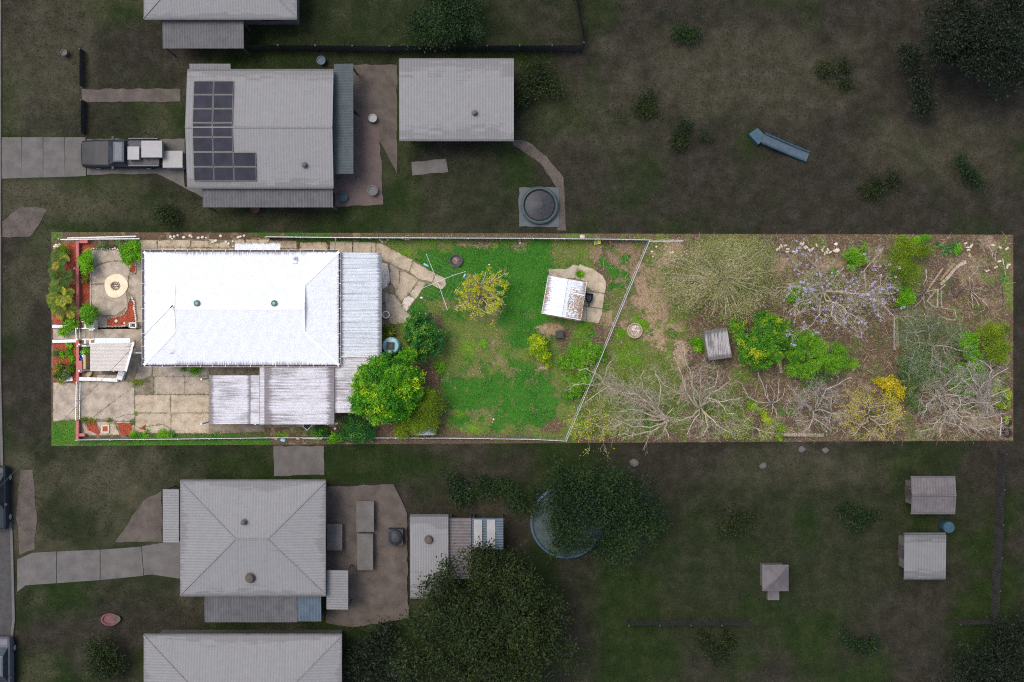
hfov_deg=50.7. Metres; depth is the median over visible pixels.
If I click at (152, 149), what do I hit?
storage box
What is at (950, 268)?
fallen log
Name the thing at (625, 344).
undergrowth
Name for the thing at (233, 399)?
carport front roof
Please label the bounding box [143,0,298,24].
neighbour house
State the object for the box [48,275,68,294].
palm
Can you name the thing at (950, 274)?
brick edging
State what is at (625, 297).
chain wire fence
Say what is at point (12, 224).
footpath
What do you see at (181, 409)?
driveway
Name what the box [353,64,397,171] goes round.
neighbour court
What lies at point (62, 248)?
flowering shrub
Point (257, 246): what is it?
window awning
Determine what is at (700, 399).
bare tree
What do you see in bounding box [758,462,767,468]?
neighbour rock
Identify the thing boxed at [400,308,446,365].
dark tree
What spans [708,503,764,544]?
scrub
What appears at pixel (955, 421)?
bare tree
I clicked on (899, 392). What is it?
golden shrub
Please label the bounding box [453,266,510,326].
yellow tree
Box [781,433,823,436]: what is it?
brick edging
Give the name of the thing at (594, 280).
shed slab
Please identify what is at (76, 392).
driveway gate
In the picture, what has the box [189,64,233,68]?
porch awning
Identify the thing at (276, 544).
neighbour house
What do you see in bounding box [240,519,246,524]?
roof vent
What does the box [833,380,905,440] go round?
golden tree
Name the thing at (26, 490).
neighbour path
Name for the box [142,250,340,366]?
white house
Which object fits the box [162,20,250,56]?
porch awning
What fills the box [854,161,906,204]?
scrub
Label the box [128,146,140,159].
storage box
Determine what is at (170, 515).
porch awning
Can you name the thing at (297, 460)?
garden slab
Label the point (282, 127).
neighbour house
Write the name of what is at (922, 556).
neighbour shed
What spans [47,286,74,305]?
palm
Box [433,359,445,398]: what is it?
weedy shrub
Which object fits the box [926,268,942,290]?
brick edging
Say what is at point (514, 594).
broad tree
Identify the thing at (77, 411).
driveway gate
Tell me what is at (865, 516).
scrub
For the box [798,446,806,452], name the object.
neighbour rock
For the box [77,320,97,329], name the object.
entry railing
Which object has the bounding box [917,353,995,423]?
bare tree
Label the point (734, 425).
shrub
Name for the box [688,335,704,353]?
green bush
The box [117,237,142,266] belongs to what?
front tree
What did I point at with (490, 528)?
skylight panel
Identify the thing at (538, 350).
lime bush
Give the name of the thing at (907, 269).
mixed tree
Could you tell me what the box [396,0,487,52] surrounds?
broad tree
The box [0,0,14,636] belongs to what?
kerb
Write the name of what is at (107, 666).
bush
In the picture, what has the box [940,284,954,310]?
stone edging
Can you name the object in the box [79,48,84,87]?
paling fence
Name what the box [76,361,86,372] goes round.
red pier
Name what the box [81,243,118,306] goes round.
garden bed
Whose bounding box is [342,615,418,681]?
shrub row
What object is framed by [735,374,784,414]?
bare shrub
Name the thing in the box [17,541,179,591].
neighbour drive
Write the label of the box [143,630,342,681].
neighbour house
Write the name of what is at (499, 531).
porch awning
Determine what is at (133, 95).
neighbour path
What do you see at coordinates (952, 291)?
fallen log
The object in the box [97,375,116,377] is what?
scalloped mat
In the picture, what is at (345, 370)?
lean to roof
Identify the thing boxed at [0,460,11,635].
road
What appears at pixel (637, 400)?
bare tree
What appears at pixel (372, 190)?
garden table
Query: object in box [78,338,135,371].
entry shelter
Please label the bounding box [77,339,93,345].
entry railing
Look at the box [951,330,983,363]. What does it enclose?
green bush
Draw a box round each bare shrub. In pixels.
[563,391,630,460]
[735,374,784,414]
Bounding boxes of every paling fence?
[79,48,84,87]
[80,99,85,134]
[244,44,584,52]
[574,0,584,44]
[626,620,752,625]
[953,619,995,624]
[990,452,1006,621]
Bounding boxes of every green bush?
[554,339,609,370]
[559,365,596,400]
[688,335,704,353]
[745,399,784,441]
[786,267,839,308]
[803,370,830,389]
[842,240,868,270]
[893,284,916,309]
[894,347,931,414]
[912,234,930,243]
[937,360,988,399]
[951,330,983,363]
[952,242,962,255]
[990,378,1011,422]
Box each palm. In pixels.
[46,294,66,314]
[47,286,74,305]
[48,251,68,272]
[48,266,74,289]
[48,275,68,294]
[54,299,77,320]
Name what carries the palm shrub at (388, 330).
on the plot ground at (290, 432)
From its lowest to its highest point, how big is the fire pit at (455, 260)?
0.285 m
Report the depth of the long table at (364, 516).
74.23 m
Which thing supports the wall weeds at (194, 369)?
on the driveway
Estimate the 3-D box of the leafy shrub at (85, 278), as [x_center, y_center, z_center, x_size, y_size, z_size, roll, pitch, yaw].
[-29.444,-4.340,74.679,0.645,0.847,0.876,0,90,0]
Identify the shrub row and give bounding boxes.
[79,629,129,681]
[151,194,185,234]
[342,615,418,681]
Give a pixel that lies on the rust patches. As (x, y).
(580, 304)
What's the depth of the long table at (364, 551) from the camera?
74.23 m
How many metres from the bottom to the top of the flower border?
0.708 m
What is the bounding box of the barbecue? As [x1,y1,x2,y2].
[388,528,403,544]
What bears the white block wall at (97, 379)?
on the driveway
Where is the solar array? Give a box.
[192,81,256,180]
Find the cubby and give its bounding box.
[760,563,788,599]
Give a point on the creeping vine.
(69, 346)
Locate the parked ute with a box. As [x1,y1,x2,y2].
[81,136,162,169]
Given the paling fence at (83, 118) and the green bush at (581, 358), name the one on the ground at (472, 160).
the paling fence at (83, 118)
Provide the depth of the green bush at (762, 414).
74.46 m
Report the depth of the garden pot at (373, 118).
74.60 m
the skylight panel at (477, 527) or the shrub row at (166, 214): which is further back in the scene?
the shrub row at (166, 214)
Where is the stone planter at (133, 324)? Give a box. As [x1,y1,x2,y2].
[129,322,137,327]
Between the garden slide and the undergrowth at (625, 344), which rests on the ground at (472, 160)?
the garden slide
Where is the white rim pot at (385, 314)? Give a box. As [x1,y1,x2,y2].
[382,311,389,317]
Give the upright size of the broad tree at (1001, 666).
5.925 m
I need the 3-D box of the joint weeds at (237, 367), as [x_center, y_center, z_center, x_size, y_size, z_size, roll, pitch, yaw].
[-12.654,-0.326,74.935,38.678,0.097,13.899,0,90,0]
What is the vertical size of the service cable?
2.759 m
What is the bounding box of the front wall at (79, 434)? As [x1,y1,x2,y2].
[76,240,89,439]
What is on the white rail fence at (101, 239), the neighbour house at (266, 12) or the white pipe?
the white pipe
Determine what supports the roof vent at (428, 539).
on the neighbour shed at (423, 559)
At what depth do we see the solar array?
71.77 m
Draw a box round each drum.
[316,56,325,64]
[338,192,346,200]
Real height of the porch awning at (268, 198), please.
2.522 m
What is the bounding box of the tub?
[251,207,259,212]
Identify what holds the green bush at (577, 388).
on the plot ground at (290, 432)
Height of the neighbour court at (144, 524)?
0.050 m
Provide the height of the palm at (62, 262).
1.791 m
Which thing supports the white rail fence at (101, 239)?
on the plot ground at (290, 432)
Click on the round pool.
(538, 528)
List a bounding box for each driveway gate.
[75,401,79,419]
[76,381,80,400]
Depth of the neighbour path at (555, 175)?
74.97 m
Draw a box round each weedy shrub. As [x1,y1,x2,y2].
[311,424,332,440]
[313,431,372,442]
[334,413,377,442]
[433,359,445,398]
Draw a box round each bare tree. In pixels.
[562,353,673,449]
[651,341,749,439]
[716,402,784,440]
[784,370,857,434]
[910,378,1010,439]
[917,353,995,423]
[952,351,1010,428]
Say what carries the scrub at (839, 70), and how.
on the ground at (472, 160)
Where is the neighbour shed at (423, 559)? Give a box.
[410,514,448,598]
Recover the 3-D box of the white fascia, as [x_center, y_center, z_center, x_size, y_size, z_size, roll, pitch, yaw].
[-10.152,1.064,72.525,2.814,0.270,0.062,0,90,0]
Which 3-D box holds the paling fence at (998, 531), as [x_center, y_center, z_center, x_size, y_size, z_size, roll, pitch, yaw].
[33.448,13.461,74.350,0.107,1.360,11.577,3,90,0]
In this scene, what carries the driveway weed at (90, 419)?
on the driveway
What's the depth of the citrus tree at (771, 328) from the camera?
72.60 m
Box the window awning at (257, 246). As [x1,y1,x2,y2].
[235,242,280,249]
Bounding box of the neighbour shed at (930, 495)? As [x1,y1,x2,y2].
[905,476,956,513]
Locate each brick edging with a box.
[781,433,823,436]
[895,317,898,346]
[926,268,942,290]
[927,290,935,307]
[940,260,966,285]
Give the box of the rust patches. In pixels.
[544,283,585,318]
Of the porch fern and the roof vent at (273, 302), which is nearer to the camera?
the roof vent at (273, 302)
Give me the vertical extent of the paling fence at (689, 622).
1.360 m
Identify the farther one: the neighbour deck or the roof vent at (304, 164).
the neighbour deck
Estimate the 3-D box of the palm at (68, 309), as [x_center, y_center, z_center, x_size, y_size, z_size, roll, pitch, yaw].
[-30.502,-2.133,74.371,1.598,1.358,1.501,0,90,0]
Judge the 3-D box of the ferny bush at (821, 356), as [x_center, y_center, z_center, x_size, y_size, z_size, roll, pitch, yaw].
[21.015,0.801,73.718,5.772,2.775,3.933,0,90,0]
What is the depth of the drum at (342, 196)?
74.60 m
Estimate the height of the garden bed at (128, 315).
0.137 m
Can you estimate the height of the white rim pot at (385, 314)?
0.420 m
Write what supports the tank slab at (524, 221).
on the ground at (472, 160)
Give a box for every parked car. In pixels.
[0,465,12,529]
[0,636,16,681]
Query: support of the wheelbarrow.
on the shed slab at (594, 280)
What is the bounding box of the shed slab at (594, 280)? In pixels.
[546,264,605,322]
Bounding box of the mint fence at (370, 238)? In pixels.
[266,236,648,240]
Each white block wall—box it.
[52,339,76,342]
[78,377,118,381]
[116,371,125,380]
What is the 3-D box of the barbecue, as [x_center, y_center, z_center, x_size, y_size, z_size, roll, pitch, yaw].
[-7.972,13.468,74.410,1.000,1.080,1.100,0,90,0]
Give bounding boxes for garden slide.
[747,128,809,161]
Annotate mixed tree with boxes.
[883,234,935,289]
[975,316,1011,368]
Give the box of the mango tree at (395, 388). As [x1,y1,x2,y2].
[346,345,426,425]
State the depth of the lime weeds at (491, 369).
74.97 m
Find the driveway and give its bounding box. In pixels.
[53,353,334,435]
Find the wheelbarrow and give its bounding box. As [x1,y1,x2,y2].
[585,289,592,306]
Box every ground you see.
[2,0,1023,681]
[51,232,1012,445]
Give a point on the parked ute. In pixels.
(98, 154)
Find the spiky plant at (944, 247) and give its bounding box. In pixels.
[938,242,949,250]
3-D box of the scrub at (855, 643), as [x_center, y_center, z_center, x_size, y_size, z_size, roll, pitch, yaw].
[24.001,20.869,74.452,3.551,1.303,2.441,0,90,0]
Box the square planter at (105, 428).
[101,425,109,432]
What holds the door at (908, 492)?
in the neighbour shed at (930, 495)
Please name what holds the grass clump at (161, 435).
on the plot ground at (290, 432)
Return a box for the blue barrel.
[938,519,954,532]
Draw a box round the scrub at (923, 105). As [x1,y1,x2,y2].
[889,39,944,121]
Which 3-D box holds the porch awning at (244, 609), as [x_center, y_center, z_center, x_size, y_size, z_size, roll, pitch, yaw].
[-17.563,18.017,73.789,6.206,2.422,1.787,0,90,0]
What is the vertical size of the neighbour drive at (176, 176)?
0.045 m
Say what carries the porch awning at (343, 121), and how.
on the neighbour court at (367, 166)
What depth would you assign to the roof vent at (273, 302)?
71.45 m
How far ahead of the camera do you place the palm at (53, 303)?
73.63 m
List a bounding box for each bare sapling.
[913,284,937,306]
[961,264,986,305]
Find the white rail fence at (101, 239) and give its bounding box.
[58,238,139,239]
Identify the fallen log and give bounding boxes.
[939,263,955,281]
[951,280,955,297]
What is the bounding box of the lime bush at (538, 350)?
[524,333,553,369]
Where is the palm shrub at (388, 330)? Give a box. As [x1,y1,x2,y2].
[382,324,395,338]
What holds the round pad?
on the front court at (106, 264)
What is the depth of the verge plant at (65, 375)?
74.53 m
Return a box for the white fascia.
[341,356,378,356]
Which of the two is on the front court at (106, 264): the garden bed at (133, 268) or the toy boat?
the garden bed at (133, 268)
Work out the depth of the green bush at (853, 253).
73.83 m
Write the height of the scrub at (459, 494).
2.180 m
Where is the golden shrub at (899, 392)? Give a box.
[873,374,909,414]
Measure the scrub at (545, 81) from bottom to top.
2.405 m
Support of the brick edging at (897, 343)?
on the plot ground at (290, 432)
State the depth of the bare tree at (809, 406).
72.54 m
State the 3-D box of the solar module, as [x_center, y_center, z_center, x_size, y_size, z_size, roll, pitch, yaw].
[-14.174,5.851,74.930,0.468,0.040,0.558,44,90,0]
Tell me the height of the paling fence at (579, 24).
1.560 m
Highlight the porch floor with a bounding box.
[81,348,117,376]
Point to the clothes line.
(437, 281)
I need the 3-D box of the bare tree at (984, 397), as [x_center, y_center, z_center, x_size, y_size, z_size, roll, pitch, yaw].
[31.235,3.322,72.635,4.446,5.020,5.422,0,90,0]
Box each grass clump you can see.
[129,428,175,441]
[575,270,585,278]
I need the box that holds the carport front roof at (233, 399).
[200,375,258,424]
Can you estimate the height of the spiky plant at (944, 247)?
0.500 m
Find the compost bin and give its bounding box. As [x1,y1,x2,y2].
[555,331,563,338]
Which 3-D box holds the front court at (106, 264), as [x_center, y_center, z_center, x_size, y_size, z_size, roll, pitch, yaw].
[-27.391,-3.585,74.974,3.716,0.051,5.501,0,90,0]
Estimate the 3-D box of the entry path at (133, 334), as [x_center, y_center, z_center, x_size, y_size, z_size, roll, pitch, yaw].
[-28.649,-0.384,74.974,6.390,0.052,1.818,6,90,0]
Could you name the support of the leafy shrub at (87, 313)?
on the plot ground at (290, 432)
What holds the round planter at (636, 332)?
on the plot ground at (290, 432)
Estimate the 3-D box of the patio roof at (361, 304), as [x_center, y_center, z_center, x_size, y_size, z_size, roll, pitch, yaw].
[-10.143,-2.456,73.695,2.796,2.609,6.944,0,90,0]
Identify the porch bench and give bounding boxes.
[102,371,116,373]
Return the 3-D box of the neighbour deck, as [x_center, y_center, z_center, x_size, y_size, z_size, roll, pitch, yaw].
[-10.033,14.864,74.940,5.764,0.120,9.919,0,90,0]
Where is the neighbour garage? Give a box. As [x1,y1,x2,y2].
[399,58,513,140]
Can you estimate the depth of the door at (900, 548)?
74.50 m
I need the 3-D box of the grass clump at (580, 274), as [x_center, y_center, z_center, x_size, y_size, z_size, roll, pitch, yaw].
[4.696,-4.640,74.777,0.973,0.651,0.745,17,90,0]
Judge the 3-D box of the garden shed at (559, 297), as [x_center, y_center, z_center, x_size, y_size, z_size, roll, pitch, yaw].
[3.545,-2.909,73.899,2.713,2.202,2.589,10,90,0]
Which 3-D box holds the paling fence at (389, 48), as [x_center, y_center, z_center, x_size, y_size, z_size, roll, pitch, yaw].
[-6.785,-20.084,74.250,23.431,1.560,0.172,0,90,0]
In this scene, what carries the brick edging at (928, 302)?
on the plot ground at (290, 432)
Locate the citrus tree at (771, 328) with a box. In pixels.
[728,308,794,370]
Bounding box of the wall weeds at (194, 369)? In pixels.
[180,367,202,376]
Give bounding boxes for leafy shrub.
[76,248,94,276]
[77,300,100,329]
[80,274,89,282]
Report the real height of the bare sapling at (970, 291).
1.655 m
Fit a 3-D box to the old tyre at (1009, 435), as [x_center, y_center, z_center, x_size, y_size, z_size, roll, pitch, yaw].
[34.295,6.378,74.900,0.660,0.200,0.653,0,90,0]
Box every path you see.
[16,470,36,554]
[53,322,141,352]
[81,88,180,102]
[139,239,370,252]
[371,243,445,325]
[512,140,565,230]
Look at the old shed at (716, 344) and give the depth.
73.30 m
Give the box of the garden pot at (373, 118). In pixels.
[369,114,376,122]
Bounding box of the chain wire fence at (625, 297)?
[565,240,649,441]
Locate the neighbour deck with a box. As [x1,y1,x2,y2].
[326,484,408,626]
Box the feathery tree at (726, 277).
[641,234,787,325]
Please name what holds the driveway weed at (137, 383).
on the driveway
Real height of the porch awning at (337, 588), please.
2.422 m
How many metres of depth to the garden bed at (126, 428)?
74.94 m
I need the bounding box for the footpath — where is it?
[2,206,46,237]
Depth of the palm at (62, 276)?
73.45 m
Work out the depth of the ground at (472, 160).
75.00 m
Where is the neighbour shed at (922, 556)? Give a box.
[898,532,945,578]
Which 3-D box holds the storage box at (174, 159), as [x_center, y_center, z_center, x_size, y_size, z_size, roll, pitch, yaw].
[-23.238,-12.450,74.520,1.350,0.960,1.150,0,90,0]
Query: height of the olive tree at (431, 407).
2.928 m
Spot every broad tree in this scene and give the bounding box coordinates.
[384,536,588,681]
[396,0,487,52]
[535,454,671,582]
[914,0,1023,103]
[939,605,1023,681]
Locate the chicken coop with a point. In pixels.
(426, 433)
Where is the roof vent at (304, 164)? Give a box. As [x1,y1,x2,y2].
[302,162,307,167]
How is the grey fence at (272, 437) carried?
on the plot ground at (290, 432)
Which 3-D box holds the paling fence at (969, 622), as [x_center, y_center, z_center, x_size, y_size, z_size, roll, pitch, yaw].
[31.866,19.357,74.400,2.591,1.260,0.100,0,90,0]
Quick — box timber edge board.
[893,316,894,349]
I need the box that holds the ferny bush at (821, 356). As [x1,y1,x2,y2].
[781,326,858,380]
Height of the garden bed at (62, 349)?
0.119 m
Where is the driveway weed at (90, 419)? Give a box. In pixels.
[79,411,138,424]
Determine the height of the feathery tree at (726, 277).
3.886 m
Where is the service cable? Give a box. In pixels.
[7,316,162,478]
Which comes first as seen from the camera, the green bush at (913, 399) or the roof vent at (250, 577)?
the roof vent at (250, 577)
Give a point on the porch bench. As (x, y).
(107, 372)
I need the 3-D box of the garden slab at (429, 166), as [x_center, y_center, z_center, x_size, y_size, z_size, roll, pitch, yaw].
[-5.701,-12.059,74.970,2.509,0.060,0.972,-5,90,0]
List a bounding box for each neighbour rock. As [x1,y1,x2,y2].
[629,459,639,467]
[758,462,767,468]
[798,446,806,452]
[821,447,829,453]
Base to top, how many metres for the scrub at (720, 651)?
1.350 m
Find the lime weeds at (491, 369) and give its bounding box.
[53,233,1011,444]
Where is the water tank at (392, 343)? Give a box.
[382,337,400,352]
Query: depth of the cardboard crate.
74.35 m
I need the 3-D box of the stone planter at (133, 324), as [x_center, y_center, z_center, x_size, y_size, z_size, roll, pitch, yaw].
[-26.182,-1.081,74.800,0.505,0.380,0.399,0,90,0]
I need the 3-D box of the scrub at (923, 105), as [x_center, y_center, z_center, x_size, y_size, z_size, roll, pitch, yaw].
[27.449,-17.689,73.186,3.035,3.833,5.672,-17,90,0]
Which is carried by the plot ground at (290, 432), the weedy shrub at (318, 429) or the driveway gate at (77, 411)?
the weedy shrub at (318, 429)
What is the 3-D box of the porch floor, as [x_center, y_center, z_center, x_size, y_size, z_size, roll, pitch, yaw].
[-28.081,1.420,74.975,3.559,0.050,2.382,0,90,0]
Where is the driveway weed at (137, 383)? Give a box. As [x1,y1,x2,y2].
[131,376,150,386]
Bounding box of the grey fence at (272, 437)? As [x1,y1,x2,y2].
[76,436,562,440]
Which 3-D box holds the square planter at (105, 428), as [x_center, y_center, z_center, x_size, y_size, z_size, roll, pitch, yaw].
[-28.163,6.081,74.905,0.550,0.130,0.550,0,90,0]
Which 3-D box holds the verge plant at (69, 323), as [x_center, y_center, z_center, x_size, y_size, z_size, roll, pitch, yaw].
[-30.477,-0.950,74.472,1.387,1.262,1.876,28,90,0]
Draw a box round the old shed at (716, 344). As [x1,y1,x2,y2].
[701,328,731,359]
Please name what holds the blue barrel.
on the ground at (472, 160)
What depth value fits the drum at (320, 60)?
74.60 m
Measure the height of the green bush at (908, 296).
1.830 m
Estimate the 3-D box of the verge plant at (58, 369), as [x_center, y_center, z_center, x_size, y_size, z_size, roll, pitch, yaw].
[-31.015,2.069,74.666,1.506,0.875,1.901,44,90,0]
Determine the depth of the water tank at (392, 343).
73.81 m
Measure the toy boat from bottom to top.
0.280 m
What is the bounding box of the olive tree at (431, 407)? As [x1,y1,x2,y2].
[391,384,445,440]
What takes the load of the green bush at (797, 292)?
on the plot ground at (290, 432)
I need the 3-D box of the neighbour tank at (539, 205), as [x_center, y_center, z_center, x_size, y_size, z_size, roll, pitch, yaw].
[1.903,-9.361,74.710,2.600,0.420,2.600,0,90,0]
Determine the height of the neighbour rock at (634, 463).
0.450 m
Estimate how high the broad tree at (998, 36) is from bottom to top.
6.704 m
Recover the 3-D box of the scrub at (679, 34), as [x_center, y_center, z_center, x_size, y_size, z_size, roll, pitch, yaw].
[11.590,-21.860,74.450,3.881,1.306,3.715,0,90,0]
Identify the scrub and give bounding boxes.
[437,464,543,523]
[514,50,567,112]
[615,87,661,129]
[654,5,708,48]
[666,112,718,156]
[691,629,739,670]
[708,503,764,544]
[810,55,859,97]
[834,626,884,659]
[835,496,881,540]
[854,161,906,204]
[889,39,944,121]
[947,150,989,197]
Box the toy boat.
[100,613,120,625]
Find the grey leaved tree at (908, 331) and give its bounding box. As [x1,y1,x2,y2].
[889,293,977,400]
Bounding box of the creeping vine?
[57,343,75,362]
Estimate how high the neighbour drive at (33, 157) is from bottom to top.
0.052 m
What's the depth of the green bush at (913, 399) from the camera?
73.96 m
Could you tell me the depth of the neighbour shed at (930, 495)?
72.83 m
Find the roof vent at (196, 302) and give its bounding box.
[194,300,199,305]
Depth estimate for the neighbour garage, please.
72.22 m
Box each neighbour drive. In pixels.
[1,137,85,178]
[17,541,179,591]
[87,138,202,196]
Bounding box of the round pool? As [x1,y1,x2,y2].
[530,489,601,558]
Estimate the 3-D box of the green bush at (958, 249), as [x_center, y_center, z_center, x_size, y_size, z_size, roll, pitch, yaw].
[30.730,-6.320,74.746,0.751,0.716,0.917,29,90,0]
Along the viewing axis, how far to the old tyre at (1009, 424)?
74.81 m
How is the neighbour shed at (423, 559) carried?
on the ground at (472, 160)
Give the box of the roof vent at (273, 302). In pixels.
[271,300,276,305]
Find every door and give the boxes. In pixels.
[898,544,903,558]
[905,485,911,499]
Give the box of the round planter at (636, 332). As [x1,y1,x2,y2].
[627,323,642,337]
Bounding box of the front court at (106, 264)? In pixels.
[91,250,142,328]
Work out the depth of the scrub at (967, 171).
74.39 m
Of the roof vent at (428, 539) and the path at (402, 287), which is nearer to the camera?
the roof vent at (428, 539)
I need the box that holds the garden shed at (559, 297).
[542,276,586,319]
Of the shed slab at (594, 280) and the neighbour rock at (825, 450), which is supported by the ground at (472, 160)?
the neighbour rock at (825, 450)
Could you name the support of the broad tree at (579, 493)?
on the ground at (472, 160)
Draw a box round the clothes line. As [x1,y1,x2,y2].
[410,254,465,309]
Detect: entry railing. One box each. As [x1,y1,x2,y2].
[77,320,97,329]
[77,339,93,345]
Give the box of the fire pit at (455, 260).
[449,254,462,266]
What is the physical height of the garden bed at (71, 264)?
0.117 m
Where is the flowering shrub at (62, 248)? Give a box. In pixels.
[54,241,70,256]
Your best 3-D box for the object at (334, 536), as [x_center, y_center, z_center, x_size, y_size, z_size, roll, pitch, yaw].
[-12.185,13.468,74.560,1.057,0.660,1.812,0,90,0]
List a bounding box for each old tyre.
[1002,418,1011,426]
[1002,428,1011,437]
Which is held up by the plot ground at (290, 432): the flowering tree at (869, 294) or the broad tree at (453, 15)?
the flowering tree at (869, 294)
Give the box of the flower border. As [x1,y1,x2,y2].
[92,239,124,251]
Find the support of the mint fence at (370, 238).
on the plot ground at (290, 432)
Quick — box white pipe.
[67,236,135,238]
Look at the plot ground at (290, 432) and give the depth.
74.99 m
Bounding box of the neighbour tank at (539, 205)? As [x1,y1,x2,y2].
[521,186,557,224]
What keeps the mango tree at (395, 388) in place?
on the plot ground at (290, 432)
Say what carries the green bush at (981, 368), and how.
on the plot ground at (290, 432)
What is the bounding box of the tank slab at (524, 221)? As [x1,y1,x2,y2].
[518,187,558,226]
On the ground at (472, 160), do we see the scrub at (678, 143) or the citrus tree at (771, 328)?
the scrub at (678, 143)
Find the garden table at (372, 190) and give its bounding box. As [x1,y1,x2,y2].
[367,185,377,194]
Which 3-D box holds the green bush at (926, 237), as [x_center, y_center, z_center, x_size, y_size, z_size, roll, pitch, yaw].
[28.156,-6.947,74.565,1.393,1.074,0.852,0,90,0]
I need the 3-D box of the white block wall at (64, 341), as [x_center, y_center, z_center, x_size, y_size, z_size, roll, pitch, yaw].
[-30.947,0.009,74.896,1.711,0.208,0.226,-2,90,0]
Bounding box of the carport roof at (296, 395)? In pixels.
[254,367,333,424]
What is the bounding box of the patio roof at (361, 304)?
[341,252,381,355]
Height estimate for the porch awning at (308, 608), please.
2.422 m
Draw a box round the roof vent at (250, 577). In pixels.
[245,572,255,582]
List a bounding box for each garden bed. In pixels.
[53,243,76,323]
[53,343,77,384]
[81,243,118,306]
[86,421,100,434]
[106,297,136,326]
[117,422,133,434]
[128,263,136,273]
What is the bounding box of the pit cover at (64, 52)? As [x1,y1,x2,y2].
[60,49,68,56]
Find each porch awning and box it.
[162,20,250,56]
[163,485,179,541]
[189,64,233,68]
[202,189,337,210]
[204,596,296,621]
[297,596,325,620]
[326,564,351,609]
[334,64,357,177]
[448,514,470,578]
[471,514,502,548]
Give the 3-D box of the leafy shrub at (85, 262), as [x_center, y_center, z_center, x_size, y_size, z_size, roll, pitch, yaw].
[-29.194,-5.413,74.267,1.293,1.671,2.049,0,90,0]
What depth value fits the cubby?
73.50 m
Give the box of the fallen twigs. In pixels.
[596,230,1013,444]
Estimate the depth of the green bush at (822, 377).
74.37 m
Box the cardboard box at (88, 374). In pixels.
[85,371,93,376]
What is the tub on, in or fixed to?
on the ground at (472, 160)
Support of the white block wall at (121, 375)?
on the porch floor
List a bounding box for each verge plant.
[51,361,74,384]
[52,347,70,381]
[55,315,79,336]
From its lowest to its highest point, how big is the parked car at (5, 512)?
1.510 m
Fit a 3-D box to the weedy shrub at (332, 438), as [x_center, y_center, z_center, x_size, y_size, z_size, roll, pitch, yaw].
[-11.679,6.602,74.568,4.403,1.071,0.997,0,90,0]
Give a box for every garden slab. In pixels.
[273,445,323,475]
[412,159,447,174]
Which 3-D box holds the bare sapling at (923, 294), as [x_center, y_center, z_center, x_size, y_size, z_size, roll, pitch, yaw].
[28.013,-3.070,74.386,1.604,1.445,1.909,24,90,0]
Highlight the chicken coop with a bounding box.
[414,426,435,434]
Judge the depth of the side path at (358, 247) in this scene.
74.96 m
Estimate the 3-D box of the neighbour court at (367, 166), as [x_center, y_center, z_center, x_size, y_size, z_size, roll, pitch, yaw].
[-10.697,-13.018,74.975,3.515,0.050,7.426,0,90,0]
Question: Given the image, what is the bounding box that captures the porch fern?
[82,343,89,353]
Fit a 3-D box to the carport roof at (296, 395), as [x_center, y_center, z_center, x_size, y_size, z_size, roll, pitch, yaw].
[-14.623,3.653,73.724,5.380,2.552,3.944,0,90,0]
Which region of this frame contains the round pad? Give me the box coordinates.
[105,274,127,297]
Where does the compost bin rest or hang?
on the plot ground at (290, 432)
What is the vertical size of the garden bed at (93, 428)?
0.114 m
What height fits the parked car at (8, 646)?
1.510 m
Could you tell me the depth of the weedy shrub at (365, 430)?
74.00 m
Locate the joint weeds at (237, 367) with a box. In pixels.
[50,237,606,436]
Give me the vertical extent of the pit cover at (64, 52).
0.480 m
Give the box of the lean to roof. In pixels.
[334,358,376,412]
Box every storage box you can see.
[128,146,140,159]
[141,141,163,157]
[163,151,185,168]
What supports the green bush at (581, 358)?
on the plot ground at (290, 432)
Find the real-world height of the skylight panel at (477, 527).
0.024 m
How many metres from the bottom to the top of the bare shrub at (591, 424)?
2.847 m
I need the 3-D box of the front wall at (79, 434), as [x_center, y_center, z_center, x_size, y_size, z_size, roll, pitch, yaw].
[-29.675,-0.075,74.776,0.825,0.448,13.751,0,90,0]
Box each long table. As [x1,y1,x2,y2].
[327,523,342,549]
[356,500,373,531]
[357,533,373,569]
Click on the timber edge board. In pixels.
(894, 332)
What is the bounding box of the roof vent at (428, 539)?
[424,535,433,543]
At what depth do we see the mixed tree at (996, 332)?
72.94 m
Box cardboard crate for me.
[83,354,89,368]
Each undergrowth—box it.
[562,236,1009,440]
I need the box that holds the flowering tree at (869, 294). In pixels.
[764,236,915,348]
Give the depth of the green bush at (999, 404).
73.93 m
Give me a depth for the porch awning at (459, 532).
72.85 m
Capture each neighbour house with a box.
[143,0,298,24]
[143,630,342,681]
[180,479,326,595]
[185,69,334,188]
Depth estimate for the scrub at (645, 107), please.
74.44 m
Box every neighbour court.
[115,491,161,541]
[334,114,382,206]
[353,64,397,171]
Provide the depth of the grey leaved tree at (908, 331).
72.47 m

